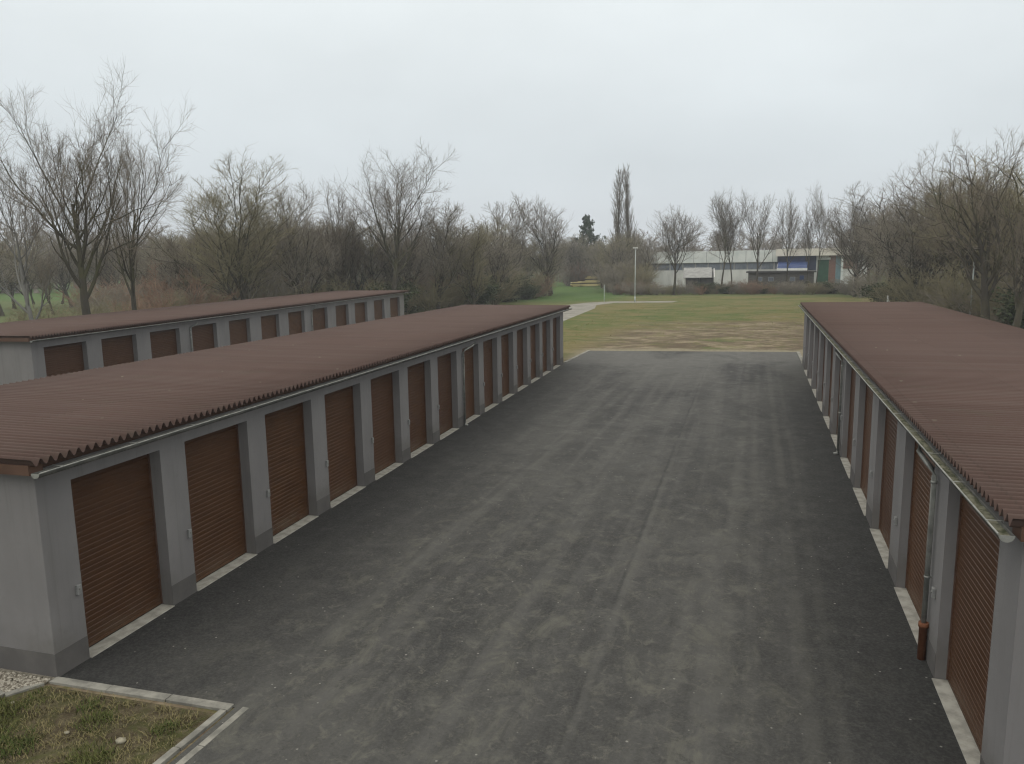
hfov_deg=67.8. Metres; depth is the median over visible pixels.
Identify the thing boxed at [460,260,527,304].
shrub
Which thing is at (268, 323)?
roller door
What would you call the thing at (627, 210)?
poplar tree
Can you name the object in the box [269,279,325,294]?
shrub
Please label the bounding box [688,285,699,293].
hedge shrub
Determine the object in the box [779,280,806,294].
hedge shrub
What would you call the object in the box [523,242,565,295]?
bare tree
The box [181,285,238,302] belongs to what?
shrub
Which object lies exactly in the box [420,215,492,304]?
bare tree
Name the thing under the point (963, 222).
bare tree
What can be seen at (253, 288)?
shrub
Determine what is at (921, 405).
garage row
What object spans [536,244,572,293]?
bare tree
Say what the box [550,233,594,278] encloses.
bare tree
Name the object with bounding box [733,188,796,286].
bare tree
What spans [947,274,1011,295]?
shrub
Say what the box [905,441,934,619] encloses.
roller door
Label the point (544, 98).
sky
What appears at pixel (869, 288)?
evergreen shrub
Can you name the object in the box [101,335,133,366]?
roller door
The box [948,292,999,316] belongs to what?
evergreen shrub
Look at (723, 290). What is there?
hedge shrub
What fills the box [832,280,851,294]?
hedge shrub
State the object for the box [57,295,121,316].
shrub
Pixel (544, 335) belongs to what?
roller door
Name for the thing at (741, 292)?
hedge shrub
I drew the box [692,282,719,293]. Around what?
hedge shrub
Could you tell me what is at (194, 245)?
bare tree
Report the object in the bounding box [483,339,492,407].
roller door
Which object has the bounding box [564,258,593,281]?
shrub
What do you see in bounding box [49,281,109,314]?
shrub
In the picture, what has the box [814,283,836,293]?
hedge shrub
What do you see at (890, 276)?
bare tree
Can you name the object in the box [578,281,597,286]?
timber stack
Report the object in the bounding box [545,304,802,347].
field grass
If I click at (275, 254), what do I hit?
bare tree
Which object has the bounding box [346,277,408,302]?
shrub
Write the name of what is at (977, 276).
bare tree
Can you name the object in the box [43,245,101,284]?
bare tree
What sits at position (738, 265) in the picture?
window
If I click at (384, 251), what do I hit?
bare tree
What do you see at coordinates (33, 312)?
shrub
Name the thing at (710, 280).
door
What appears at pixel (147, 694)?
kerb
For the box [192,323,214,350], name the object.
roller door
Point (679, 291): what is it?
hedge shrub
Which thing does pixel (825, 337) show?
roller door
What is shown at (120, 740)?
stone
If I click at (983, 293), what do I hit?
bare tree
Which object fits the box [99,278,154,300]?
shrub
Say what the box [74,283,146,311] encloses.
shrub
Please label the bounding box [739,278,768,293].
hedge shrub
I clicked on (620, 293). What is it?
hedge shrub
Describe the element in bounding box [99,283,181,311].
shrub
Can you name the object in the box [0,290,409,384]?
garage row
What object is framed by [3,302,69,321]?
shrub
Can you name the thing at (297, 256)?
bare tree
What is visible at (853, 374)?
roller door
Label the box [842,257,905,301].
shrub
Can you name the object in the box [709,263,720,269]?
window
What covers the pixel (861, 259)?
bare tree
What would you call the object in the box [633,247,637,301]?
street lamp
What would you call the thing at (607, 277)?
shrub
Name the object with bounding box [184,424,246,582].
roller door
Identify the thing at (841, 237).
bare tree
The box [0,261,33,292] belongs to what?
bare tree
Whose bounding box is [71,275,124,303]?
shrub
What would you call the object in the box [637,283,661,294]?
hedge shrub
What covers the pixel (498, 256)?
bare tree
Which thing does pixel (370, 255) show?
bare tree
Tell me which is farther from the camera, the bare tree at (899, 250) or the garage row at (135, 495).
the bare tree at (899, 250)
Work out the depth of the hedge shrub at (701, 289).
143.18 m
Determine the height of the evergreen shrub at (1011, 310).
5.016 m
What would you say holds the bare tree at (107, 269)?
on the ground at (720, 334)
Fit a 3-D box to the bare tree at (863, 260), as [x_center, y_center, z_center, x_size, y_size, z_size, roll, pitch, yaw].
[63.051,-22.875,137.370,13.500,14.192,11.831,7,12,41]
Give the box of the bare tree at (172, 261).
[126,227,214,297]
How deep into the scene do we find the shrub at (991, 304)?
63.40 m
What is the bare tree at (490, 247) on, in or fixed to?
on the ground at (720, 334)
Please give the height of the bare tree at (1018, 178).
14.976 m
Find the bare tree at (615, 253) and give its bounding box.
[597,235,638,271]
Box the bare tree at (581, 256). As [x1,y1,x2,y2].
[568,242,603,269]
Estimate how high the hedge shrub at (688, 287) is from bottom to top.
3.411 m
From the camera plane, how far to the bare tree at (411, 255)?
118.38 m
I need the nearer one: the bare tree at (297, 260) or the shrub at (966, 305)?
the shrub at (966, 305)
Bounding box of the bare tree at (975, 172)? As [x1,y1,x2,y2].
[926,149,1023,285]
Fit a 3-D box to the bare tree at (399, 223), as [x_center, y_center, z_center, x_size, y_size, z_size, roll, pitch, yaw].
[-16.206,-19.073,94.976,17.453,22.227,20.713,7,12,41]
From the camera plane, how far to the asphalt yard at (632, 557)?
14.67 m
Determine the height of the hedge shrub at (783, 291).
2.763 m
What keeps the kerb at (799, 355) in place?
on the asphalt yard at (632, 557)
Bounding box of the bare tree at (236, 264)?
[190,226,285,299]
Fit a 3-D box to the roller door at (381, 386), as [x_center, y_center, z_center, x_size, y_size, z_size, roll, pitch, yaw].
[-4.235,1.303,24.306,0.080,3.129,2.056,2,9,16]
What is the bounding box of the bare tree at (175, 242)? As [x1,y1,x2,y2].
[145,229,206,288]
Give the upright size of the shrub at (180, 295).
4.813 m
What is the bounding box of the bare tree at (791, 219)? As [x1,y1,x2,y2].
[767,187,806,283]
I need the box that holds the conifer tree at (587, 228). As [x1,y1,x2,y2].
[570,214,606,251]
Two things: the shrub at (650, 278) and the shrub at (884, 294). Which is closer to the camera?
the shrub at (884, 294)
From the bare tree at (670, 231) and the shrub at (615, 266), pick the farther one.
the shrub at (615, 266)
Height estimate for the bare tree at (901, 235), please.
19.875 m
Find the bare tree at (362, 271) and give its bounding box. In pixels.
[304,217,390,289]
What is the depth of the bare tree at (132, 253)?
57.51 m
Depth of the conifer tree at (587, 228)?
219.89 m
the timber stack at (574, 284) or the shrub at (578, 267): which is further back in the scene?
the shrub at (578, 267)
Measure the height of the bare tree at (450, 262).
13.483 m
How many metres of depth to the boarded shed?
149.73 m
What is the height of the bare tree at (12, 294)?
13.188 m
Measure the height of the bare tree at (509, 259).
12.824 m
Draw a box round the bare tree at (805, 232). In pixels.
[797,182,831,290]
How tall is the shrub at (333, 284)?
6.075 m
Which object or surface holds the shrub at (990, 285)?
on the ground at (720, 334)
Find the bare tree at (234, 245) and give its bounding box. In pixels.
[159,143,302,300]
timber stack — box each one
[570,282,580,286]
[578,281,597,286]
[585,276,601,284]
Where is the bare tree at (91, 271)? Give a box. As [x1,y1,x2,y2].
[64,242,120,292]
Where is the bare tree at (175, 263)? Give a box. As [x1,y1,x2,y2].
[124,218,217,300]
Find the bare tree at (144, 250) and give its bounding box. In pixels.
[111,234,176,282]
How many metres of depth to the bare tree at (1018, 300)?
54.91 m
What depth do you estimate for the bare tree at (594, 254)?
187.50 m
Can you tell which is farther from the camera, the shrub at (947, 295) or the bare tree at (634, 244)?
the bare tree at (634, 244)
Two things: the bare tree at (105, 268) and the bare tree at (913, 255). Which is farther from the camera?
the bare tree at (105, 268)
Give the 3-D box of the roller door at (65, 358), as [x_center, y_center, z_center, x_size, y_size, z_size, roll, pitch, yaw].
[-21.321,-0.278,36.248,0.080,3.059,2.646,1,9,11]
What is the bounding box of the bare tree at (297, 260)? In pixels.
[260,220,323,284]
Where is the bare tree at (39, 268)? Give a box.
[11,242,73,313]
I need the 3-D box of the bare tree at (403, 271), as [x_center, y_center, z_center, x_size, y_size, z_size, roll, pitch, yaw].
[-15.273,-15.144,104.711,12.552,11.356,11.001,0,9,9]
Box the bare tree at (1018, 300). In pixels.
[969,164,1023,327]
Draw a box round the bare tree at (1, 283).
[0,225,36,315]
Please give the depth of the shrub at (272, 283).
89.58 m
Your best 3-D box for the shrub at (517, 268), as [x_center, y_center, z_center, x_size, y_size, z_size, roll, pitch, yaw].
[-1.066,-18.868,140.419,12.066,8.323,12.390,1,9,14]
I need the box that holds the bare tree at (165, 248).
[142,231,208,282]
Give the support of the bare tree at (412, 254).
on the ground at (720, 334)
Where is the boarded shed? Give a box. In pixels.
[746,270,816,290]
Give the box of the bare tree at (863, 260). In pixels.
[836,236,875,280]
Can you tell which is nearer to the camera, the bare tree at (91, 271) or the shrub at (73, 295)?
the shrub at (73, 295)
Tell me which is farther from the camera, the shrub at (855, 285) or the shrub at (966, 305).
the shrub at (855, 285)
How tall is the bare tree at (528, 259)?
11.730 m
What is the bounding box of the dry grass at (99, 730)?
[0,685,198,763]
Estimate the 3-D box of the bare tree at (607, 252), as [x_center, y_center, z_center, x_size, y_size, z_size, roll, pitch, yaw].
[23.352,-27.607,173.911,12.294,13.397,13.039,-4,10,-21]
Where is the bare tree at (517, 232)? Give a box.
[484,195,540,278]
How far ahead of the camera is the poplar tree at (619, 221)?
179.46 m
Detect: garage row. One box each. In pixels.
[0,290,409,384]
[0,305,571,676]
[798,302,1023,763]
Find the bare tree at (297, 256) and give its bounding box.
[251,219,318,280]
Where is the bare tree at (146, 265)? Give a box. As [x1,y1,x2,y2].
[123,234,187,291]
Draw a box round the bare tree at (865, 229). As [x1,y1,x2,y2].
[825,188,906,295]
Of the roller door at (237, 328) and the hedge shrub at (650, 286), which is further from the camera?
the hedge shrub at (650, 286)
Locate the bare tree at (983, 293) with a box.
[901,123,1023,319]
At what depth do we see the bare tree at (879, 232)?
101.20 m
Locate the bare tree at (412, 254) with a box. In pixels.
[373,214,455,284]
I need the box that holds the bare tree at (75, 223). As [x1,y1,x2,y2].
[0,56,188,314]
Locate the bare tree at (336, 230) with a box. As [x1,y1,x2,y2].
[293,178,372,289]
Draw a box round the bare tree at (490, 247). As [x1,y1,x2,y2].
[428,214,516,288]
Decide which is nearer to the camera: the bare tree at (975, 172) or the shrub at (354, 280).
the bare tree at (975, 172)
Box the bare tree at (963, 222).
[936,167,1014,295]
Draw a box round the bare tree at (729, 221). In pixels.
[700,186,750,292]
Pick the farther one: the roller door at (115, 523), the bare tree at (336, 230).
the bare tree at (336, 230)
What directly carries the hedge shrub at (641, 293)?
on the ground at (720, 334)
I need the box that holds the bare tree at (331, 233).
[276,210,370,289]
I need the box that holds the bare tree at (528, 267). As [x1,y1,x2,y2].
[503,232,550,285]
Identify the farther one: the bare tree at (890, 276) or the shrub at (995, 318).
the bare tree at (890, 276)
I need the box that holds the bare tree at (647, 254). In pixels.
[624,233,679,281]
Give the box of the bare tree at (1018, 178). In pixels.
[936,161,1023,295]
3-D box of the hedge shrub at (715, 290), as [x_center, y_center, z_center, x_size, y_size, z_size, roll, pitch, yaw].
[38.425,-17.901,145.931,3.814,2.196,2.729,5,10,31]
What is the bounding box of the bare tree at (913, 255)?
[840,179,954,294]
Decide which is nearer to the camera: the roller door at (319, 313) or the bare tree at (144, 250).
the roller door at (319, 313)
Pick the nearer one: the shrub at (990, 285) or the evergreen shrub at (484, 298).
the shrub at (990, 285)
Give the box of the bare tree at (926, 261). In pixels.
[892,191,957,301]
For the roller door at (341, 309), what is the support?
in the garage row at (38, 348)
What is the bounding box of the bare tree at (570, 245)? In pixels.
[549,234,590,283]
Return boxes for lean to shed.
[683,267,714,290]
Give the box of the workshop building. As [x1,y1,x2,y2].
[776,248,866,284]
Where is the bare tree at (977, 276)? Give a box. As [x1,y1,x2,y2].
[915,170,1023,287]
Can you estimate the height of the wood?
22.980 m
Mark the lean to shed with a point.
(705, 275)
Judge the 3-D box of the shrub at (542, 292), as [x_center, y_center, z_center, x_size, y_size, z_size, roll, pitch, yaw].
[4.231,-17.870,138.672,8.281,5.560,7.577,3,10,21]
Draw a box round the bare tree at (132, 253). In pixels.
[80,92,195,309]
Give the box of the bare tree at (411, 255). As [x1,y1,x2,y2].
[384,216,427,284]
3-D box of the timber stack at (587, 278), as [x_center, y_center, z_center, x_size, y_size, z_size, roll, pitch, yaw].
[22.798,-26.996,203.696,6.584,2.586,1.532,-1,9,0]
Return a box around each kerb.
[4,683,44,696]
[49,676,233,711]
[153,709,225,763]
[176,707,248,763]
[563,350,589,362]
[796,351,802,362]
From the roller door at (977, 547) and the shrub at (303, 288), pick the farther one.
the shrub at (303, 288)
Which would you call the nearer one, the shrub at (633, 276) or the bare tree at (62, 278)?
the bare tree at (62, 278)
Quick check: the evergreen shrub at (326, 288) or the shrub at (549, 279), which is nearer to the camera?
the evergreen shrub at (326, 288)
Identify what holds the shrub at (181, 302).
on the ground at (720, 334)
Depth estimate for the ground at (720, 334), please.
84.73 m
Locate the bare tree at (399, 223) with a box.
[324,137,459,289]
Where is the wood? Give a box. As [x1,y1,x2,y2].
[0,217,1019,292]
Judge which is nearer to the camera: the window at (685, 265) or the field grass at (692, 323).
the field grass at (692, 323)
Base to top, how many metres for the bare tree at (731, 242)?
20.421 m
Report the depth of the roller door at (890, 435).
17.68 m
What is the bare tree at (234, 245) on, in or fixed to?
on the ground at (720, 334)
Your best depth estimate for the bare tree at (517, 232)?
137.84 m
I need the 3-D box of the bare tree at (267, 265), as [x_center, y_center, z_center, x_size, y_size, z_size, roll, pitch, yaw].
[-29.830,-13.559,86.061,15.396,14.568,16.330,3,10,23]
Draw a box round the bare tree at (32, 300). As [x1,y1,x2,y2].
[15,250,56,303]
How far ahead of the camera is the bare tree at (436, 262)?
100.98 m
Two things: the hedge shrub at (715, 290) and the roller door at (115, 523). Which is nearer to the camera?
the roller door at (115, 523)
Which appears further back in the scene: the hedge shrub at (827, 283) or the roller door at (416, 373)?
the hedge shrub at (827, 283)
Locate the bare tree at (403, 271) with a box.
[361,232,430,286]
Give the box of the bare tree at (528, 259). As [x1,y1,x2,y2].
[510,240,540,272]
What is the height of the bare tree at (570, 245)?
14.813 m
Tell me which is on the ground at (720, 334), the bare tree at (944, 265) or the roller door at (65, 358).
the bare tree at (944, 265)
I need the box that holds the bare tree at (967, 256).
[885,171,1023,290]
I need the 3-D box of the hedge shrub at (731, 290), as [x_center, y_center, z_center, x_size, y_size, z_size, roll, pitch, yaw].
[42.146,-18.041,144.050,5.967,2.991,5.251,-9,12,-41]
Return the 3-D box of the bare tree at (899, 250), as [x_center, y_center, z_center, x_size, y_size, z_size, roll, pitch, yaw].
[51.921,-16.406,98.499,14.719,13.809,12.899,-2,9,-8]
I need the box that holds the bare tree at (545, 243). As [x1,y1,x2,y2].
[509,191,574,295]
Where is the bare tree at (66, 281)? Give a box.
[55,252,78,303]
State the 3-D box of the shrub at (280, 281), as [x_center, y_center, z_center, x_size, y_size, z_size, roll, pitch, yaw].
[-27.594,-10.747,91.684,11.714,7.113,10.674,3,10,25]
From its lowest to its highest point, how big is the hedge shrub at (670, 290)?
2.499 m
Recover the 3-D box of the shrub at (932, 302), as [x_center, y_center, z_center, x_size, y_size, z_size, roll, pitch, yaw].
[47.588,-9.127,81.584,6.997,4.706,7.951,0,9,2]
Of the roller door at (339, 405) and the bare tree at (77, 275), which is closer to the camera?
the roller door at (339, 405)
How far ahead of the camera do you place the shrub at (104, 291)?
89.42 m
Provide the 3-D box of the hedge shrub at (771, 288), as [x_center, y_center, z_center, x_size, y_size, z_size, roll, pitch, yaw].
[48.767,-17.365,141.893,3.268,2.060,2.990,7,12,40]
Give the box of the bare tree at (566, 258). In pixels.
[550,232,587,285]
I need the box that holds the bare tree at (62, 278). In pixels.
[24,236,84,306]
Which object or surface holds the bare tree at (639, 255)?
on the ground at (720, 334)
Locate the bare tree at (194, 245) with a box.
[165,217,234,299]
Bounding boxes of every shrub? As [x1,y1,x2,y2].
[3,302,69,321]
[6,300,68,320]
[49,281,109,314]
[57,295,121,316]
[69,291,128,313]
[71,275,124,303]
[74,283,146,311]
[87,273,162,303]
[87,286,147,311]
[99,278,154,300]
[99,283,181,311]
[101,295,148,312]
[110,262,216,307]
[112,278,184,308]
[124,257,239,308]
[135,285,206,307]
[147,290,213,306]
[156,284,212,305]
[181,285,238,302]
[189,273,284,302]
[201,264,308,300]
[210,266,294,297]
[255,266,304,297]
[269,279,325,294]
[271,281,328,295]
[284,275,352,292]
[303,280,348,291]
[310,281,338,291]
[324,268,379,289]
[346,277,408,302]
[362,267,431,308]
[364,281,419,311]
[377,278,426,311]
[383,280,430,313]
[436,278,475,306]
[445,273,505,304]
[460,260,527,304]
[484,260,534,276]
[491,272,532,301]
[512,268,545,298]
[519,284,541,299]
[522,271,560,292]
[524,273,556,297]
[528,273,557,296]
[554,257,586,285]
[558,265,587,280]
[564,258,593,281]
[584,261,627,291]
[588,257,641,292]
[593,255,643,284]
[603,281,629,294]
[612,267,643,285]
[614,260,653,278]
[614,282,628,294]
[616,282,646,294]
[617,261,668,293]
[623,266,654,284]
[631,282,654,294]
[637,279,663,293]
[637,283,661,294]
[649,287,662,294]
[663,283,679,294]
[675,286,686,294]
[677,278,697,293]
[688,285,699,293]
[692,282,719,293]
[693,284,708,294]
[704,284,721,293]
[713,284,733,293]
[717,279,746,293]
[727,279,748,293]
[735,284,749,293]
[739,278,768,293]
[746,279,769,293]
[759,281,778,293]
[759,288,768,293]
[765,284,780,293]
[773,282,795,293]
[777,280,800,293]
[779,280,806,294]
[800,282,821,294]
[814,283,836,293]
[817,277,850,293]
[817,281,844,293]
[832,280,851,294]
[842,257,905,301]
[846,273,867,294]
[846,273,881,296]
[855,279,911,301]
[864,265,940,301]
[875,256,955,303]
[882,292,913,301]
[910,273,955,304]
[911,255,1010,315]
[918,276,966,307]
[930,277,1010,319]
[931,272,1008,298]
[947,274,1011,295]
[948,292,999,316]
[957,276,1022,322]
[960,255,1020,293]
[962,271,1021,322]
[989,299,1023,324]
[990,286,1023,328]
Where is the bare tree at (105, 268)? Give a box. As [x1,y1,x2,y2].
[81,241,135,290]
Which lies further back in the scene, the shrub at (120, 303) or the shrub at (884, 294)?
the shrub at (884, 294)
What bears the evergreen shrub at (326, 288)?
on the ground at (720, 334)
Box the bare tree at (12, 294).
[0,234,47,308]
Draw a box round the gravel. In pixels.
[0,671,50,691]
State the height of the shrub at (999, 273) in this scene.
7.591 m
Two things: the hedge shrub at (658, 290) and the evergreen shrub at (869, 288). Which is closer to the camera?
the evergreen shrub at (869, 288)
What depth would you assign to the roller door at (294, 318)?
59.17 m
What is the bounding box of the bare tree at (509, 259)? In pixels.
[484,230,541,301]
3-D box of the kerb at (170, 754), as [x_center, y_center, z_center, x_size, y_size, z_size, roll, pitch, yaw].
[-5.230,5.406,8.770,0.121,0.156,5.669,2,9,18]
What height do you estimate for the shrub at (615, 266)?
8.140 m
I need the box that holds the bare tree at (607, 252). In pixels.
[589,234,637,273]
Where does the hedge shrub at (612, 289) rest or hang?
on the ground at (720, 334)
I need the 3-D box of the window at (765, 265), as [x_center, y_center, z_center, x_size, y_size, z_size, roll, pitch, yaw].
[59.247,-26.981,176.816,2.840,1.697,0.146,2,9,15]
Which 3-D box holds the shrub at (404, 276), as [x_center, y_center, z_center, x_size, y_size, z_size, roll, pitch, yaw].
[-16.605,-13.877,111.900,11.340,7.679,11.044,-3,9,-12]
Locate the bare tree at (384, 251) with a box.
[344,219,426,287]
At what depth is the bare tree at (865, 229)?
122.27 m
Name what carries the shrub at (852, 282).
on the ground at (720, 334)
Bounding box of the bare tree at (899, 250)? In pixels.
[865,210,952,283]
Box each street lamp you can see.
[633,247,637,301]
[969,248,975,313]
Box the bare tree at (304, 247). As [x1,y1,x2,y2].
[267,213,331,282]
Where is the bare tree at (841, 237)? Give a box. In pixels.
[810,180,881,296]
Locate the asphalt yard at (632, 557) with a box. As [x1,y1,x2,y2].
[60,351,966,763]
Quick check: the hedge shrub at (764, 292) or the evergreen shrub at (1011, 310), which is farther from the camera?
the hedge shrub at (764, 292)
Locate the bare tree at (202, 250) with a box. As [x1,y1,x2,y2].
[179,224,225,283]
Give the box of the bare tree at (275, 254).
[212,219,310,284]
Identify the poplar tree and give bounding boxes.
[606,164,631,259]
[621,163,638,263]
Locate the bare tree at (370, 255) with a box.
[331,221,408,289]
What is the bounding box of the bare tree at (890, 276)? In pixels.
[849,185,920,280]
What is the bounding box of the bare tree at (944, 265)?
[891,184,998,281]
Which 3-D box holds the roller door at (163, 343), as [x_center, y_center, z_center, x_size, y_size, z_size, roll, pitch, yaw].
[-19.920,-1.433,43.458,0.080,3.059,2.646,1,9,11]
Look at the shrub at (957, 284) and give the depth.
79.73 m
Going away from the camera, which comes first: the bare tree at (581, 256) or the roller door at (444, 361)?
the roller door at (444, 361)
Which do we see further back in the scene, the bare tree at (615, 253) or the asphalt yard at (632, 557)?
the bare tree at (615, 253)
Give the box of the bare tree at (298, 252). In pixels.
[235,175,347,293]
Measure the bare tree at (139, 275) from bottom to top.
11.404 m
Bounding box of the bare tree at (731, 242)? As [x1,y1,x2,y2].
[710,191,754,281]
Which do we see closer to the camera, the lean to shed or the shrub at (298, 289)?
the shrub at (298, 289)
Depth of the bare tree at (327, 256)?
106.12 m
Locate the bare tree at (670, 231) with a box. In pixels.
[647,206,708,294]
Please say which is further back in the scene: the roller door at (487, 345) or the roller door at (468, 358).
the roller door at (487, 345)
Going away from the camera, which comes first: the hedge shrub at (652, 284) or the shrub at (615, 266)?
the hedge shrub at (652, 284)
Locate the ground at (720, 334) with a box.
[0,264,1021,763]
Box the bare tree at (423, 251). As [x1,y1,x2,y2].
[393,221,455,303]
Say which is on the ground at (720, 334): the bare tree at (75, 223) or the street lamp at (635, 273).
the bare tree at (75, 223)
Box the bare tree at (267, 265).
[176,199,321,297]
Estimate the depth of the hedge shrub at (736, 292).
145.29 m
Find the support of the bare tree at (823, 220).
on the ground at (720, 334)
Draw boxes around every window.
[658,263,669,270]
[670,263,682,270]
[683,263,694,269]
[696,263,707,267]
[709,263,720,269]
[721,262,733,269]
[734,262,746,269]
[748,262,760,269]
[761,262,773,268]
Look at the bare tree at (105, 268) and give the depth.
134.66 m
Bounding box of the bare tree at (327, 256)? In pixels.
[287,213,374,284]
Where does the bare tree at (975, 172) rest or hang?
on the ground at (720, 334)
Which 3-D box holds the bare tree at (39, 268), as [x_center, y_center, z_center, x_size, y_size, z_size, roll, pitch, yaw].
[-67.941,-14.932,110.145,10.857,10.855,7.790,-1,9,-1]
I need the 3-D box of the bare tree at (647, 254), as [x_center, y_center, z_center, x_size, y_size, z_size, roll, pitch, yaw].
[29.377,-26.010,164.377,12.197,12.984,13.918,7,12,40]
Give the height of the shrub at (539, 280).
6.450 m
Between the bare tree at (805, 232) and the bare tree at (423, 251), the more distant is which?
the bare tree at (805, 232)
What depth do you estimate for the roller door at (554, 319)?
48.42 m
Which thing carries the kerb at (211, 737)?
on the asphalt yard at (632, 557)
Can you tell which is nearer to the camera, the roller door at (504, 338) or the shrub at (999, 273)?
the roller door at (504, 338)
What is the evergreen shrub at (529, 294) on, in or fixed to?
on the ground at (720, 334)
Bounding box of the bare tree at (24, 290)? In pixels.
[0,136,69,319]
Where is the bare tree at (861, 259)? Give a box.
[828,201,886,295]
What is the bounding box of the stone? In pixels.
[115,737,125,743]
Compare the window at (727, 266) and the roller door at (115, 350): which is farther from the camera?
the window at (727, 266)
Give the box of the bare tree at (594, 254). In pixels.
[574,239,605,287]
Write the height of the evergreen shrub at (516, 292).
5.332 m
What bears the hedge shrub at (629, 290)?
on the ground at (720, 334)
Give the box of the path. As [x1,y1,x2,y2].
[563,301,675,320]
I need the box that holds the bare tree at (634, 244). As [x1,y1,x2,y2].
[604,230,649,270]
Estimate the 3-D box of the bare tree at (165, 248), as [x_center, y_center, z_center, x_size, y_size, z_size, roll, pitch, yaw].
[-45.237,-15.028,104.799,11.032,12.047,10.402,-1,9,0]
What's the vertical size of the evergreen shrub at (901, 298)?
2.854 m
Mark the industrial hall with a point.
(743, 262)
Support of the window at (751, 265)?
in the industrial hall
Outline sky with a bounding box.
[0,0,1023,272]
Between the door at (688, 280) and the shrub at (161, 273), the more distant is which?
the door at (688, 280)
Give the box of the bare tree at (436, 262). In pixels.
[408,198,487,308]
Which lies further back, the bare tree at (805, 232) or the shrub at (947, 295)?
the bare tree at (805, 232)
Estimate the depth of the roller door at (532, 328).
43.10 m
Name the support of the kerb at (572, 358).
on the asphalt yard at (632, 557)
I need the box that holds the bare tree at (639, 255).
[630,244,667,274]
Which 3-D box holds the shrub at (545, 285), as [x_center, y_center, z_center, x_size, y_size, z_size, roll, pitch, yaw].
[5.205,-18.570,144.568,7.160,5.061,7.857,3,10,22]
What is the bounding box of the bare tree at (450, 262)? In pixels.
[426,230,487,283]
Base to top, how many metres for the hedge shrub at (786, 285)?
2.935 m
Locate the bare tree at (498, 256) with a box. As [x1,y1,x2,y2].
[480,222,541,286]
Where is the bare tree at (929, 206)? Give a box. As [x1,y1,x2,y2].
[885,171,1018,282]
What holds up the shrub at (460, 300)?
on the ground at (720, 334)
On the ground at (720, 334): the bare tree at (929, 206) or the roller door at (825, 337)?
the bare tree at (929, 206)
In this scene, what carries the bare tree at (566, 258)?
on the ground at (720, 334)
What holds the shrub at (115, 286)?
on the ground at (720, 334)
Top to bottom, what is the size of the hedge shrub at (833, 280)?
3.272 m
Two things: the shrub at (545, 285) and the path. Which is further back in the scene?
the shrub at (545, 285)
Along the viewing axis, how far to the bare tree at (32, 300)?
145.60 m
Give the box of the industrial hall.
[649,250,777,287]
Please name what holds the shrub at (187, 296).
on the ground at (720, 334)
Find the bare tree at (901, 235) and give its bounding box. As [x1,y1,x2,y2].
[867,146,969,288]
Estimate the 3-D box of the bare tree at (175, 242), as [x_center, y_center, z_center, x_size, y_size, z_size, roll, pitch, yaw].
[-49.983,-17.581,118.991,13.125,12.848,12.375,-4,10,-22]
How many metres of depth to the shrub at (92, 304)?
87.20 m
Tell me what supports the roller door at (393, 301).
in the garage row at (38, 348)
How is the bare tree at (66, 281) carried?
on the ground at (720, 334)
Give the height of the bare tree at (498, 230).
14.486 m
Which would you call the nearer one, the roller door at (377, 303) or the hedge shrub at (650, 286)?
the roller door at (377, 303)
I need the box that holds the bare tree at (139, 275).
[94,240,158,292]
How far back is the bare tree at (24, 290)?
44.61 m
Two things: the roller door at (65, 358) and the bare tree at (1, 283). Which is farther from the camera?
the bare tree at (1, 283)
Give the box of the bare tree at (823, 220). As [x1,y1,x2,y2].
[808,185,846,293]
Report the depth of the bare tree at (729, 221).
147.04 m
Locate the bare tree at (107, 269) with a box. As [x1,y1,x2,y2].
[70,239,137,289]
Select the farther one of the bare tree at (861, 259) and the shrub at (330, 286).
the bare tree at (861, 259)
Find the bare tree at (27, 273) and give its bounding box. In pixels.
[0,231,57,309]
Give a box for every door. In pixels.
[44,342,84,376]
[71,454,162,647]
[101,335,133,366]
[150,329,177,357]
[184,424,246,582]
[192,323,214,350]
[229,319,247,344]
[261,314,276,339]
[265,402,308,535]
[288,311,301,334]
[312,308,325,330]
[324,385,356,501]
[335,305,346,326]
[355,302,364,322]
[371,372,395,473]
[374,299,382,319]
[390,297,397,316]
[407,362,426,452]
[437,353,452,434]
[462,347,474,418]
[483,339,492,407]
[501,334,508,396]
[517,329,522,387]
[530,325,535,379]
[542,321,546,372]
[553,318,556,365]
[686,278,698,290]
[700,277,712,284]
[816,335,818,388]
[817,260,828,283]
[821,337,825,401]
[828,345,833,417]
[836,355,842,433]
[847,368,855,464]
[860,385,872,499]
[879,408,897,548]
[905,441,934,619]
[946,494,999,752]
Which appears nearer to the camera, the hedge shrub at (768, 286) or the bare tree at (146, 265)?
the bare tree at (146, 265)
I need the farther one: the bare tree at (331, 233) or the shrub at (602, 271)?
the shrub at (602, 271)
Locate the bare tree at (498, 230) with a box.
[447,215,521,276]
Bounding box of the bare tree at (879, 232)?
[844,182,925,280]
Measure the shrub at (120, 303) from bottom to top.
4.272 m

